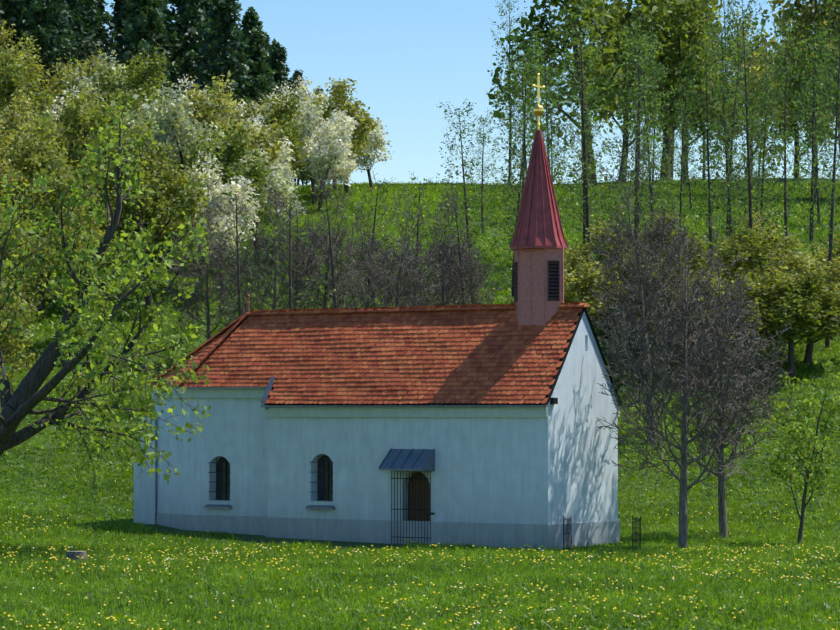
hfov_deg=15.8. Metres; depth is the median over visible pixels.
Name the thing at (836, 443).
grass patch
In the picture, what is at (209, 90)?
broadleaf tree
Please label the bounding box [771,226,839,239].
grass patch
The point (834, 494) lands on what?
grass patch
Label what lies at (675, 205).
grass patch
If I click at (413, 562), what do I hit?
grass patch
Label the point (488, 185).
grass patch
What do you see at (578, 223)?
grass patch
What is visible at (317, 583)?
grass patch
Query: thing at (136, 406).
grass patch
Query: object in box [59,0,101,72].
conifer tree
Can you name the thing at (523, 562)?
grass patch
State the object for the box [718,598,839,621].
grass patch
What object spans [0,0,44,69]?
conifer tree
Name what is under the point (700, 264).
understory tree
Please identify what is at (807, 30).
tree
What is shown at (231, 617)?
grass patch
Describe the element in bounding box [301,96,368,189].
broadleaf tree
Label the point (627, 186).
grass patch
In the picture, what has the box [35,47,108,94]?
broadleaf tree
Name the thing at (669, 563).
grass patch
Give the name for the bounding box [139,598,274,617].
grass patch
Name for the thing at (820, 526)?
grass patch
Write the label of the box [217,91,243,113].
blossom tree
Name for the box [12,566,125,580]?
grass patch
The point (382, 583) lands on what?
grass patch
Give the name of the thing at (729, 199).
slender tree
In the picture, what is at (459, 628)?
grass patch
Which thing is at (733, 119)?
slender tree
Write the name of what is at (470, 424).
chapel
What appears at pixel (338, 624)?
grass patch
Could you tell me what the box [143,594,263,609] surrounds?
grass patch
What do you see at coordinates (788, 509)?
grass patch
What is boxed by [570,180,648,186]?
grass patch
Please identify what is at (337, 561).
grass patch
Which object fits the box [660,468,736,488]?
grass patch
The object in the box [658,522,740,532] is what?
grass patch
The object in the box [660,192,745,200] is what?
grass patch
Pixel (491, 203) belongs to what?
grass patch
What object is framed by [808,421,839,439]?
grass patch
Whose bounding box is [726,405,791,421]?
grass patch
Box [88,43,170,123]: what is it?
broadleaf tree
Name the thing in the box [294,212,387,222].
grass patch
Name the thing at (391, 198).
grass patch
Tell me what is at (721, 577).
grass patch
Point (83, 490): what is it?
grass patch
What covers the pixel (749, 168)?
slender tree
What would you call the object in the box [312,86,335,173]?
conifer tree
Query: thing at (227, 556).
grass patch
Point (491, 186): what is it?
grass patch
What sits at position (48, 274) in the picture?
grass patch
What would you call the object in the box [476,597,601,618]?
grass patch
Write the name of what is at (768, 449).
grass patch
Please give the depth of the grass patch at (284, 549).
94.05 m
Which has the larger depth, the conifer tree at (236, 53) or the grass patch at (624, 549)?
the conifer tree at (236, 53)
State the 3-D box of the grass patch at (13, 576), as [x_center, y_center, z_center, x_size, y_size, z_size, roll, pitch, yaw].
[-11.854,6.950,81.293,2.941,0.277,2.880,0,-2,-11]
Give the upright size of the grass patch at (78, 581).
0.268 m
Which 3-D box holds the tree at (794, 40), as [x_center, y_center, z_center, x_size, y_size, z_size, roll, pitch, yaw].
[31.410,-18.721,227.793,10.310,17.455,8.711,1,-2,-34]
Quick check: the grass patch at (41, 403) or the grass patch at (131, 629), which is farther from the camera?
the grass patch at (41, 403)
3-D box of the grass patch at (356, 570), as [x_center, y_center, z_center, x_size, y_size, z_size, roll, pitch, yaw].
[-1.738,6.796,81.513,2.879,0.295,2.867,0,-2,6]
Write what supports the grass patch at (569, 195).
on the meadow ground
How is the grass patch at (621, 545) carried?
on the meadow ground
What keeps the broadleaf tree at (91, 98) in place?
on the meadow ground
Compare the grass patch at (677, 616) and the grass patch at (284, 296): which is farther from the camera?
the grass patch at (284, 296)
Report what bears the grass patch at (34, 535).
on the meadow ground
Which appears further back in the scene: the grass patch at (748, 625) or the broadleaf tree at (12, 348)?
the broadleaf tree at (12, 348)
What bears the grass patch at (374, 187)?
on the meadow ground
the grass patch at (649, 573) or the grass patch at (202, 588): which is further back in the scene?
the grass patch at (649, 573)
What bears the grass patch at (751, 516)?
on the meadow ground
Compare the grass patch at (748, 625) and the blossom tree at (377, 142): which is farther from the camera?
the blossom tree at (377, 142)
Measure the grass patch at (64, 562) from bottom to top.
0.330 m
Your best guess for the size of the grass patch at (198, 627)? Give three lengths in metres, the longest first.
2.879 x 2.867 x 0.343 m
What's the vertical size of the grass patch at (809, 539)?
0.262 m
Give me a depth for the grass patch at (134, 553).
91.21 m
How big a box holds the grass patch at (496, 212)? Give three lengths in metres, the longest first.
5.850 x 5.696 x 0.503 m
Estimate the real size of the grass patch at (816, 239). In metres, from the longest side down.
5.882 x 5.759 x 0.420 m
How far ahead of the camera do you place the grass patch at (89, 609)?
66.27 m
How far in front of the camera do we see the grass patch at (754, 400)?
126.51 m
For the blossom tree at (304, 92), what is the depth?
200.08 m
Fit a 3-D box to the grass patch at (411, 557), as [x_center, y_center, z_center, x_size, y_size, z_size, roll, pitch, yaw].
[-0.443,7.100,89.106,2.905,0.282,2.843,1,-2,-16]
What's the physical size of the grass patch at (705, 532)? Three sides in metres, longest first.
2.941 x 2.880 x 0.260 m
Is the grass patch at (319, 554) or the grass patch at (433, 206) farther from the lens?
the grass patch at (433, 206)
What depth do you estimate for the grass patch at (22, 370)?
131.16 m
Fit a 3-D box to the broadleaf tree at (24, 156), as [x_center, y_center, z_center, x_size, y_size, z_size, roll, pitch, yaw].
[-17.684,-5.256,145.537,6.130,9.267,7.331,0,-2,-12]
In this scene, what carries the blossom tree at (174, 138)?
on the meadow ground
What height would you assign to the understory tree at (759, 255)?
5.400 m
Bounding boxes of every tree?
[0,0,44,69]
[0,19,30,91]
[0,32,84,123]
[0,41,57,128]
[0,88,78,166]
[0,88,211,485]
[0,108,109,282]
[0,113,74,280]
[0,114,26,251]
[0,144,29,251]
[0,189,61,334]
[0,271,43,393]
[1,142,102,316]
[7,102,58,150]
[10,0,83,92]
[28,0,90,93]
[28,82,131,201]
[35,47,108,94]
[35,196,121,341]
[41,86,86,135]
[56,47,129,106]
[56,87,131,136]
[57,101,89,157]
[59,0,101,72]
[74,0,121,75]
[81,120,179,257]
[82,113,214,306]
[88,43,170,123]
[90,88,146,134]
[91,0,109,53]
[91,142,202,299]
[94,98,172,239]
[99,3,119,61]
[107,0,124,60]
[107,1,137,70]
[108,0,186,106]
[116,81,225,259]
[136,0,183,97]
[144,99,180,124]
[152,0,235,105]
[162,193,260,339]
[168,148,263,294]
[173,70,293,187]
[174,73,239,110]
[178,90,233,134]
[180,0,240,104]
[180,117,275,272]
[185,0,215,89]
[192,6,237,95]
[192,85,252,135]
[193,95,284,190]
[195,0,256,108]
[212,181,272,334]
[214,4,243,98]
[216,175,331,322]
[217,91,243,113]
[224,134,306,261]
[234,6,293,175]
[235,80,302,166]
[237,86,308,177]
[239,11,246,63]
[239,28,275,106]
[244,115,298,217]
[246,92,289,111]
[254,189,330,309]
[263,31,295,175]
[266,38,276,58]
[267,170,378,308]
[268,42,308,174]
[274,85,357,204]
[280,196,311,305]
[287,75,309,183]
[290,75,329,185]
[292,69,308,184]
[293,93,329,184]
[294,180,360,307]
[298,104,358,210]
[300,77,379,195]
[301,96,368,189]
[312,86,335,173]
[327,183,445,307]
[333,173,404,307]
[335,202,407,306]
[349,107,394,189]
[382,182,504,306]
[393,171,439,304]
[415,195,499,305]
[426,99,507,299]
[432,184,486,305]
[458,111,502,234]
[476,27,561,260]
[477,44,549,302]
[484,0,528,183]
[487,0,683,186]
[490,42,568,300]
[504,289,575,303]
[511,17,580,223]
[541,60,567,179]
[542,0,630,294]
[549,40,620,255]
[564,216,646,291]
[564,235,675,362]
[564,254,638,336]
[570,112,604,182]
[572,0,677,182]
[585,255,682,370]
[586,132,714,443]
[588,22,678,241]
[589,0,724,177]
[592,22,681,357]
[596,198,771,548]
[602,0,731,179]
[613,0,764,185]
[617,6,730,179]
[619,16,688,260]
[622,212,714,260]
[624,214,809,538]
[627,53,688,251]
[628,101,662,212]
[634,231,758,361]
[663,70,704,231]
[666,266,779,378]
[670,27,747,284]
[670,99,703,208]
[690,0,727,180]
[694,18,766,267]
[694,25,766,264]
[696,247,770,285]
[704,224,807,339]
[705,0,802,315]
[706,6,804,177]
[711,0,748,157]
[714,122,741,181]
[714,208,808,283]
[729,0,839,179]
[735,38,790,221]
[738,99,763,210]
[740,31,835,177]
[743,67,778,220]
[748,261,839,377]
[752,3,824,244]
[756,240,839,364]
[762,355,839,543]
[768,32,827,120]
[769,3,833,119]
[776,26,839,240]
[784,0,839,201]
[788,0,839,347]
[789,57,837,223]
[801,233,839,325]
[809,28,839,206]
[811,23,839,62]
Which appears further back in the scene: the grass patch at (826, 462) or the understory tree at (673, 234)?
the understory tree at (673, 234)
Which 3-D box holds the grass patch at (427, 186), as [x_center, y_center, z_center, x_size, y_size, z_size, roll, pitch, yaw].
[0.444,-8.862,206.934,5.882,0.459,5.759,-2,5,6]
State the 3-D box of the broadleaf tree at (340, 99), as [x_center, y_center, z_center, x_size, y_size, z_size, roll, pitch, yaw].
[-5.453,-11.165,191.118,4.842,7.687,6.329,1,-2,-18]
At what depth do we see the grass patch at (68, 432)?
120.92 m
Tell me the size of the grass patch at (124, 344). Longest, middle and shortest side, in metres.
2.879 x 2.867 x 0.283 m
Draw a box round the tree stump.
[66,551,87,559]
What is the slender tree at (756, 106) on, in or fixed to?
on the meadow ground
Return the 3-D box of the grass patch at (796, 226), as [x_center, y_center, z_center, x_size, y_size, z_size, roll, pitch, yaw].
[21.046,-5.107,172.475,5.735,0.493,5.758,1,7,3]
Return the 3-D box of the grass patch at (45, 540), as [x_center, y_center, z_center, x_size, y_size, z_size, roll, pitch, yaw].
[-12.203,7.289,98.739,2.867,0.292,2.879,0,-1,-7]
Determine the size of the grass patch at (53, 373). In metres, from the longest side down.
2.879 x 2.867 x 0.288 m
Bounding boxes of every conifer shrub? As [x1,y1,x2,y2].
[594,307,645,396]
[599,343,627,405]
[612,326,651,379]
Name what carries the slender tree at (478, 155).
on the meadow ground
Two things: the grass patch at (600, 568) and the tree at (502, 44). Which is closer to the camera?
the grass patch at (600, 568)
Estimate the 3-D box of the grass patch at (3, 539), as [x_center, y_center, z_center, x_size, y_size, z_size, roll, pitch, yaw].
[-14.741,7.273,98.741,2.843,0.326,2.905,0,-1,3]
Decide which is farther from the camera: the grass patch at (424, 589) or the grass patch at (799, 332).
the grass patch at (799, 332)
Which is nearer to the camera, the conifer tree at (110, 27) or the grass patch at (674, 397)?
the grass patch at (674, 397)
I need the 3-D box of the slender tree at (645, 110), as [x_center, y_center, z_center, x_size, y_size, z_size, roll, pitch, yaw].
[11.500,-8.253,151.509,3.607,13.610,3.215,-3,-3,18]
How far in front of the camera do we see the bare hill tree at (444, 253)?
127.27 m
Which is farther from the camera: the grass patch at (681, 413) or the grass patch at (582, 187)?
the grass patch at (582, 187)
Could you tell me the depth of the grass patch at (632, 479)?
114.25 m
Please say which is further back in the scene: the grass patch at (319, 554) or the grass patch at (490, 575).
the grass patch at (319, 554)
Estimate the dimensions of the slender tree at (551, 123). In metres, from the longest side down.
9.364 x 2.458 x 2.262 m
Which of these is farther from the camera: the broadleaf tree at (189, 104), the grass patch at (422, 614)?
the broadleaf tree at (189, 104)
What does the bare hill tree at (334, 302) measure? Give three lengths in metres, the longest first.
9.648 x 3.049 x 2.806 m
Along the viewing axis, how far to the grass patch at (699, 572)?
81.90 m
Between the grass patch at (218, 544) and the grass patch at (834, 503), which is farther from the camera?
the grass patch at (834, 503)
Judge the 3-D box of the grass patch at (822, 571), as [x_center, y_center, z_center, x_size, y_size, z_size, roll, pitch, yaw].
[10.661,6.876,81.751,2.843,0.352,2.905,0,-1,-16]
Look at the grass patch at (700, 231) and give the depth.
167.53 m
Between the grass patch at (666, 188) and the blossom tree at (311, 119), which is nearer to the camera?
the blossom tree at (311, 119)
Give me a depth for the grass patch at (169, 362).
133.71 m
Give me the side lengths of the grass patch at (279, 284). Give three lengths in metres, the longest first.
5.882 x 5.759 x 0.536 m
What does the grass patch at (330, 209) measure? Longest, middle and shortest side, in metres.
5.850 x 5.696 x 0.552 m
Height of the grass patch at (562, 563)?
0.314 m
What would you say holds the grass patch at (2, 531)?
on the meadow ground
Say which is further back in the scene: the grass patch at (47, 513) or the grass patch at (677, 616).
the grass patch at (47, 513)
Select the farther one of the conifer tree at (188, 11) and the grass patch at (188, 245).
the conifer tree at (188, 11)
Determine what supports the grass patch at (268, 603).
on the meadow ground
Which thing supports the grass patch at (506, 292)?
on the meadow ground
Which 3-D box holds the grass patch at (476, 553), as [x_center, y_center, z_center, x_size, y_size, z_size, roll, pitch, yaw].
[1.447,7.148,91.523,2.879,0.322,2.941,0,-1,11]
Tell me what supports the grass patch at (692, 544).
on the meadow ground
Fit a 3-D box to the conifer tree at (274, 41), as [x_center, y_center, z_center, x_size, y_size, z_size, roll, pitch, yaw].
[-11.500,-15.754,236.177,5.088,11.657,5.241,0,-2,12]
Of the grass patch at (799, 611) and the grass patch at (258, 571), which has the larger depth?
the grass patch at (258, 571)
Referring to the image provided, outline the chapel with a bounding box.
[134,73,640,549]
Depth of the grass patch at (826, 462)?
116.72 m
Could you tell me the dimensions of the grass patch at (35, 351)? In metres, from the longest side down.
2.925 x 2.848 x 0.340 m
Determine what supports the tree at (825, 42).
on the meadow ground
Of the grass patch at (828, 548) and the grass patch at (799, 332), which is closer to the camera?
the grass patch at (828, 548)
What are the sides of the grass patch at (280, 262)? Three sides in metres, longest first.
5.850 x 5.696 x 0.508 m
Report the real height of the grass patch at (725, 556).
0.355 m
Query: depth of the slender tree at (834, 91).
153.95 m
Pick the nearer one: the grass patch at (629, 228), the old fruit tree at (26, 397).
the old fruit tree at (26, 397)
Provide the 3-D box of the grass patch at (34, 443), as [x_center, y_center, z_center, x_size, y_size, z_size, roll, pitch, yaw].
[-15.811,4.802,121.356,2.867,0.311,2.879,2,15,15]
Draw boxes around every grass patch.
[0,333,45,347]
[0,389,61,409]
[0,407,57,429]
[0,445,70,466]
[0,460,66,484]
[0,477,70,498]
[0,493,71,510]
[0,504,71,519]
[0,516,9,525]
[0,523,10,534]
[0,528,96,539]
[0,537,13,543]
[0,542,12,548]
[0,543,12,553]
[0,551,24,558]
[0,555,28,563]
[0,556,29,567]
[0,565,25,575]
[0,571,25,580]
[0,575,38,585]
[0,583,35,590]
[0,583,43,596]
[0,589,53,600]
[0,593,51,605]
[0,598,58,612]
[0,605,68,621]
[0,610,70,629]
[0,623,87,629]
[1,345,46,360]
[1,522,84,534]
[2,513,78,528]
[4,321,43,334]
[4,535,86,545]
[5,541,95,553]
[6,282,55,307]
[6,303,65,332]
[6,538,101,548]
[7,556,109,568]
[8,372,52,390]
[8,547,105,558]
[9,358,36,374]
[11,552,107,562]
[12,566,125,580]
[13,562,114,574]
[15,259,59,280]
[16,425,60,449]
[17,573,133,586]
[23,580,138,593]
[32,593,166,612]
[34,587,148,599]
[35,592,148,605]
[37,322,56,337]
[37,348,92,360]
[39,334,104,350]
[43,614,192,629]
[44,598,171,619]
[45,377,109,392]
[45,606,172,625]
[46,390,110,409]
[47,266,168,281]
[48,364,104,377]
[51,423,130,447]
[53,305,184,337]
[53,443,124,464]
[57,475,133,497]
[58,460,133,481]
[58,492,133,510]
[61,406,130,428]
[63,281,171,306]
[65,515,144,527]
[68,505,133,519]
[69,521,158,534]
[70,536,174,544]
[74,529,167,540]
[74,624,197,629]
[84,544,181,553]
[85,541,171,549]
[90,548,185,558]
[96,339,154,353]
[99,561,208,572]
[100,553,195,560]
[102,324,149,340]
[103,365,162,381]
[103,378,151,395]
[105,353,157,366]
[105,553,200,567]
[105,561,221,578]
[106,407,151,426]
[111,394,154,410]
[117,425,140,444]
[118,459,139,477]
[118,580,232,593]
[119,443,140,461]
[121,570,231,586]
[126,585,255,602]
[128,478,133,493]
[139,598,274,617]
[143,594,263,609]
[144,338,204,356]
[146,325,205,341]
[149,256,256,272]
[150,536,247,544]
[151,267,262,288]
[151,530,236,539]
[154,354,188,367]
[157,244,240,258]
[159,606,288,625]
[160,282,273,308]
[161,619,301,629]
[167,614,303,629]
[168,538,254,549]
[170,304,293,332]
[172,543,263,553]
[175,549,261,556]
[183,550,276,561]
[188,554,281,565]
[200,325,224,338]
[201,558,304,569]
[212,563,317,576]
[217,570,322,584]
[223,576,334,592]
[224,227,323,246]
[231,583,359,601]
[233,240,334,260]
[242,256,349,276]
[243,544,340,553]
[246,217,310,230]
[247,537,334,548]
[247,593,371,611]
[254,603,385,621]
[256,273,356,294]
[257,547,356,557]
[263,289,378,308]
[267,552,361,561]
[272,612,404,629]
[275,192,363,207]
[278,186,343,193]
[278,554,374,565]
[279,187,359,200]
[282,202,377,215]
[285,622,415,629]
[288,558,394,569]
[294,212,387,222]
[295,181,374,187]
[296,564,406,575]
[303,217,409,231]
[307,182,381,188]
[313,568,424,581]
[315,226,420,241]
[321,575,442,589]
[325,185,393,189]
[328,544,423,553]
[329,239,429,256]
[336,582,447,599]
[339,251,437,276]
[340,188,409,192]
[340,188,440,195]
[342,549,433,558]
[347,586,487,610]
[348,553,459,562]
[356,192,440,202]
[356,271,460,294]
[359,602,496,620]
[360,557,460,566]
[362,180,416,184]
[363,196,458,214]
[369,207,477,222]
[375,293,468,306]
[379,180,453,187]
[385,559,482,569]
[386,182,465,189]
[387,610,517,629]
[393,184,477,191]
[395,219,489,233]
[397,229,510,244]
[400,565,499,573]
[400,566,520,580]
[402,539,480,549]
[403,625,525,629]
[410,542,507,554]
[418,546,512,558]
[419,239,512,256]
[420,573,549,588]
[421,189,488,195]
[424,192,507,198]
[429,252,512,271]
[436,193,520,202]
[438,553,535,562]
[438,579,549,595]
[449,198,520,208]
[456,557,550,567]
[459,268,511,291]
[460,182,521,186]
[463,205,516,220]
[464,585,585,607]
[469,287,568,304]
[471,185,554,190]
[471,562,576,571]
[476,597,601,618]
[478,186,570,195]
[479,565,597,575]
[484,215,575,233]
[491,227,591,246]
[491,606,644,629]
[495,191,593,201]
[496,542,584,553]
[502,571,615,580]
[505,240,608,257]
[507,548,600,558]
[520,197,603,206]
[521,574,628,586]
[524,551,615,562]
[532,577,661,593]
[537,623,655,629]
[542,556,638,567]
[554,185,649,193]
[555,185,630,189]
[558,202,623,212]
[559,207,640,218]
[560,562,658,572]
[562,584,678,603]
[564,214,655,228]
[569,540,644,548]
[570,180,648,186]
[574,543,662,553]
[580,190,670,200]
[584,567,684,577]
[589,594,713,614]
[590,224,684,241]
[592,547,684,556]
[594,199,684,208]
[596,569,717,581]
[598,181,671,188]
[598,602,744,628]
[607,187,687,191]
[607,549,719,561]
[618,205,708,216]
[618,401,671,420]
[618,418,680,437]
[618,436,637,457]
[618,453,650,473]
[618,470,668,489]
[618,484,679,503]
[618,501,634,515]
[618,511,653,524]
[619,390,655,404]
[620,521,667,532]
[620,527,678,538]
[620,533,699,543]
[621,498,702,515]
[624,574,734,586]
[626,554,724,567]
[627,188,701,194]
[630,435,696,456]
[632,213,725,222]
[632,374,689,392]
[634,538,725,548]
[637,448,717,474]
[639,579,764,593]
[640,618,763,629]
[642,510,718,524]
[644,178,718,182]
[648,544,751,552]
[652,561,757,572]
[653,389,706,405]
[656,217,741,228]
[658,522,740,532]
[659,403,727,421]
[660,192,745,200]
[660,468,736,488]
[662,181,734,187]
[665,586,784,599]
[671,182,754,192]
[671,419,749,438]
[671,528,760,538]
[674,484,755,502]
[674,566,773,578]
[675,546,762,556]
[679,196,771,206]
[683,225,783,237]
[687,435,765,453]
[687,591,822,609]
[688,498,772,514]
[692,189,790,197]
[692,374,753,390]
[693,534,779,544]
[696,548,788,561]
[698,203,799,216]
[698,232,806,250]
[700,569,802,584]
[705,450,778,471]
[711,388,778,406]
[711,510,799,524]
[713,554,810,566]
[715,539,801,548]
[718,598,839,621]
[720,577,829,589]
[721,194,800,202]
[723,212,816,225]
[723,341,783,359]
[725,464,803,488]
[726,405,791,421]
[727,520,812,532]
[737,543,822,552]
[737,561,839,572]
[739,181,809,186]
[739,583,839,594]
[741,355,797,375]
[741,419,802,438]
[742,219,839,232]
[742,483,819,501]
[745,198,820,204]
[748,527,832,538]
[749,370,820,392]
[749,610,839,629]
[751,435,829,454]
[754,200,839,207]
[755,183,836,189]
[757,546,839,555]
[758,564,839,579]
[765,498,839,514]
[765,534,839,543]
[768,386,836,406]
[770,451,839,470]
[771,186,839,195]
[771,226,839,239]
[771,511,839,524]
[773,551,839,560]
[773,588,839,600]
[774,204,839,213]
[774,245,823,262]
[779,326,819,340]
[779,337,839,355]
[782,538,839,547]
[783,402,839,422]
[784,349,839,373]
[789,181,839,185]
[790,572,839,585]
[791,193,839,202]
[791,467,839,486]
[795,236,837,245]
[798,210,839,223]
[799,553,839,565]
[802,482,839,500]
[804,521,839,531]
[806,367,839,387]
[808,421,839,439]
[809,593,839,605]
[814,200,839,205]
[815,544,839,550]
[817,437,839,455]
[819,578,839,588]
[827,386,839,403]
[827,499,839,509]
[827,561,839,569]
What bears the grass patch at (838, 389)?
on the meadow ground
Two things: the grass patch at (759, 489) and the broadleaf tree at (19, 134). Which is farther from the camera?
the broadleaf tree at (19, 134)
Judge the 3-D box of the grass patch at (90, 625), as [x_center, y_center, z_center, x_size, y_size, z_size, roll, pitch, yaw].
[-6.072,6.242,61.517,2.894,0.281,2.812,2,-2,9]
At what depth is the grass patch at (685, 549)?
94.44 m
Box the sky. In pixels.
[102,0,839,184]
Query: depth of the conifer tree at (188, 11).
207.72 m
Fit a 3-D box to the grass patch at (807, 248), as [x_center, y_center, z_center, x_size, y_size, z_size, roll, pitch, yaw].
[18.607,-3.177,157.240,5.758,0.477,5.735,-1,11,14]
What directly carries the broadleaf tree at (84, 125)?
on the meadow ground
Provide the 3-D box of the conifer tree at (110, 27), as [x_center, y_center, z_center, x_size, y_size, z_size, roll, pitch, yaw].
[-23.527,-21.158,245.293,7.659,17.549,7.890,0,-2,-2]
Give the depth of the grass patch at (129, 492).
113.04 m
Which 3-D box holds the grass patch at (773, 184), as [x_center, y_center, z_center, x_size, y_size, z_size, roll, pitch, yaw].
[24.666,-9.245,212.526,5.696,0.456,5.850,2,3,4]
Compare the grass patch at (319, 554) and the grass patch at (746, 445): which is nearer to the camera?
the grass patch at (319, 554)
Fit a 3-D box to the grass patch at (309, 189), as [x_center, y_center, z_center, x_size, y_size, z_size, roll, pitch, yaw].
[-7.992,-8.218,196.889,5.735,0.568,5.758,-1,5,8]
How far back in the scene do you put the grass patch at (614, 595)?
71.51 m
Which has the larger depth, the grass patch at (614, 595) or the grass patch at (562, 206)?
the grass patch at (562, 206)
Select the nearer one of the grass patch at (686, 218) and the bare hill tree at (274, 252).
the bare hill tree at (274, 252)
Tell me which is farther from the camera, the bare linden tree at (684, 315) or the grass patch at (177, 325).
the grass patch at (177, 325)
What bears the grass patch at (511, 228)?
on the meadow ground
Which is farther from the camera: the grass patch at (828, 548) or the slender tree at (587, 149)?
the slender tree at (587, 149)
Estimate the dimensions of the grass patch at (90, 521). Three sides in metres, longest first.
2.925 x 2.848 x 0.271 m
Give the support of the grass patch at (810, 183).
on the meadow ground
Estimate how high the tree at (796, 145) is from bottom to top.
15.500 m
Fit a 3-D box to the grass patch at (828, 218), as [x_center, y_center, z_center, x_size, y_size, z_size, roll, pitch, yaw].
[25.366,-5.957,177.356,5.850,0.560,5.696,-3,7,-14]
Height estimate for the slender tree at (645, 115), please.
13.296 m
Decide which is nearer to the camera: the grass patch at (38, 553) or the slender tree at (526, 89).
the grass patch at (38, 553)
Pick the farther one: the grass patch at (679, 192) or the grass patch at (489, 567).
the grass patch at (679, 192)
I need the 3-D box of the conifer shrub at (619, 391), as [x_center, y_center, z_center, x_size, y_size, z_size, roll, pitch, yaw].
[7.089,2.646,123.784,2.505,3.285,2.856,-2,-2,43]
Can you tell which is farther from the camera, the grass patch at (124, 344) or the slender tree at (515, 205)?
the slender tree at (515, 205)
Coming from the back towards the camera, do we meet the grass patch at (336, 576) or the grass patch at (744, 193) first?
the grass patch at (744, 193)
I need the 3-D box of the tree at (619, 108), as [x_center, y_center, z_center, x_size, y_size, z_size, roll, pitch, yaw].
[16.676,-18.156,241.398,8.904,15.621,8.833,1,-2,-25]
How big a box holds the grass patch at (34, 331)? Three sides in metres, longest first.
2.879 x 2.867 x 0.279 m
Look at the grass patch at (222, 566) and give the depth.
83.93 m
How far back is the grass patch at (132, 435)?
121.39 m
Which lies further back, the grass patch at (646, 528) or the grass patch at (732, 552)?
the grass patch at (646, 528)
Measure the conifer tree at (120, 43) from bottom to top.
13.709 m
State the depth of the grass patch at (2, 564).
86.49 m
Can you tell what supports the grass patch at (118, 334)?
on the meadow ground
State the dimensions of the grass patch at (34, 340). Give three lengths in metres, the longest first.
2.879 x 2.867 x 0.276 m
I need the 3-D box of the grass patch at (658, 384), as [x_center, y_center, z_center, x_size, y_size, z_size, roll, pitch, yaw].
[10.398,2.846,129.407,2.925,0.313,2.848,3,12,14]
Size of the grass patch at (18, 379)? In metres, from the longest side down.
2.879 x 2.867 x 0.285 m
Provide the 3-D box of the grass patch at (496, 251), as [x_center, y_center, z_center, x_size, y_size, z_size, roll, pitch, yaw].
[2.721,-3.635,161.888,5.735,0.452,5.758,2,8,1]
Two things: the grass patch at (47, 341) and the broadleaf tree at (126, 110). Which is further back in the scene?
the broadleaf tree at (126, 110)
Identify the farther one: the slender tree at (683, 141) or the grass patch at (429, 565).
the slender tree at (683, 141)
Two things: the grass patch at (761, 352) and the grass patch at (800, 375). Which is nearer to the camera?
the grass patch at (800, 375)
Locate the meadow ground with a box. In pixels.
[0,178,839,629]
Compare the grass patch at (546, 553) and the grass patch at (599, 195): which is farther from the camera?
the grass patch at (599, 195)
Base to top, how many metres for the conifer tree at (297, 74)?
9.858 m
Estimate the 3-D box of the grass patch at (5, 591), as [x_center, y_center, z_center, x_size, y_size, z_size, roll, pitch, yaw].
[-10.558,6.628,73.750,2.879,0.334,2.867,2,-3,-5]
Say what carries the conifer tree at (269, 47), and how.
on the meadow ground
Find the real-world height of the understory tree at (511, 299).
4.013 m
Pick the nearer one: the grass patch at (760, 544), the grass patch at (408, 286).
the grass patch at (760, 544)
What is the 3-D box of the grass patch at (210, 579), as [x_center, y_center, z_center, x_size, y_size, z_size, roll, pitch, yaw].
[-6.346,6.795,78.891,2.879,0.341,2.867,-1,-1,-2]
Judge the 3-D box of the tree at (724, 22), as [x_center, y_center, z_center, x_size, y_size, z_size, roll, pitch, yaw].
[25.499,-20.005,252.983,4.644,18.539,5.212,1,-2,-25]
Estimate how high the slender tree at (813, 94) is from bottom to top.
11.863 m
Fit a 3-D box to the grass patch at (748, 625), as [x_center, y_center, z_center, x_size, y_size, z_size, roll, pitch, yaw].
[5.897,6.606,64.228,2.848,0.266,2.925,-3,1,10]
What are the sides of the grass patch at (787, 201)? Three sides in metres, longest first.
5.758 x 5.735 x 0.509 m
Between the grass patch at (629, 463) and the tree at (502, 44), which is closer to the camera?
the grass patch at (629, 463)
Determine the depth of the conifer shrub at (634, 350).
129.77 m
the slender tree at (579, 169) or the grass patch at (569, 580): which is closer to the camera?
the grass patch at (569, 580)
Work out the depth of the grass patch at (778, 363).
131.92 m
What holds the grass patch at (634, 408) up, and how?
on the meadow ground
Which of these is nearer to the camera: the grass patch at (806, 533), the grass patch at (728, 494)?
the grass patch at (806, 533)
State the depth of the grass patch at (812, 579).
79.41 m
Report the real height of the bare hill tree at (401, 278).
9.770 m
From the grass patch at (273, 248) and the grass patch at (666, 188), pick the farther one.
the grass patch at (666, 188)
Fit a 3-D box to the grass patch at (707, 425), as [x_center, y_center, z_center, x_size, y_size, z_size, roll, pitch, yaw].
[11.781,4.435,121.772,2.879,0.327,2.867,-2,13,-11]
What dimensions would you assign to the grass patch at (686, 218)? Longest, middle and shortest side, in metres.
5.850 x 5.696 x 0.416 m
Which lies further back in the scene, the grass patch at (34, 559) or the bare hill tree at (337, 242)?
the bare hill tree at (337, 242)
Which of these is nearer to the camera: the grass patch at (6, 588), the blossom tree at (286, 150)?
the grass patch at (6, 588)
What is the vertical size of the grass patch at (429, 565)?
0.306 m
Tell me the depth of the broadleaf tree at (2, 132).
152.94 m
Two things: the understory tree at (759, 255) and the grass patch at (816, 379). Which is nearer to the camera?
the grass patch at (816, 379)
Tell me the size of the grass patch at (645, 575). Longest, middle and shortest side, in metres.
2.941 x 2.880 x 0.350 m
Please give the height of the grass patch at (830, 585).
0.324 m
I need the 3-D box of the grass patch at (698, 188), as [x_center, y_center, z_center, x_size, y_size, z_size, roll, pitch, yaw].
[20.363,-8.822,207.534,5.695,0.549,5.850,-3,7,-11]
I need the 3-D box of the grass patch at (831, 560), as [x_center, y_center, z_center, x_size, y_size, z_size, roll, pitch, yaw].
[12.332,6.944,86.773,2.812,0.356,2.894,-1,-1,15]
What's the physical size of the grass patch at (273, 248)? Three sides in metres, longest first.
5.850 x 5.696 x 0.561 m
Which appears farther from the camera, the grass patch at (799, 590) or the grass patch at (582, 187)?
the grass patch at (582, 187)
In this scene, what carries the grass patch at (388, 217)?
on the meadow ground
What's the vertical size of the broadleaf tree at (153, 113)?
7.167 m
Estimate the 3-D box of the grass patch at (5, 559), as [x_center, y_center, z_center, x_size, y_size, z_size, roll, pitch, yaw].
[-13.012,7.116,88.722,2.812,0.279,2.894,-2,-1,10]

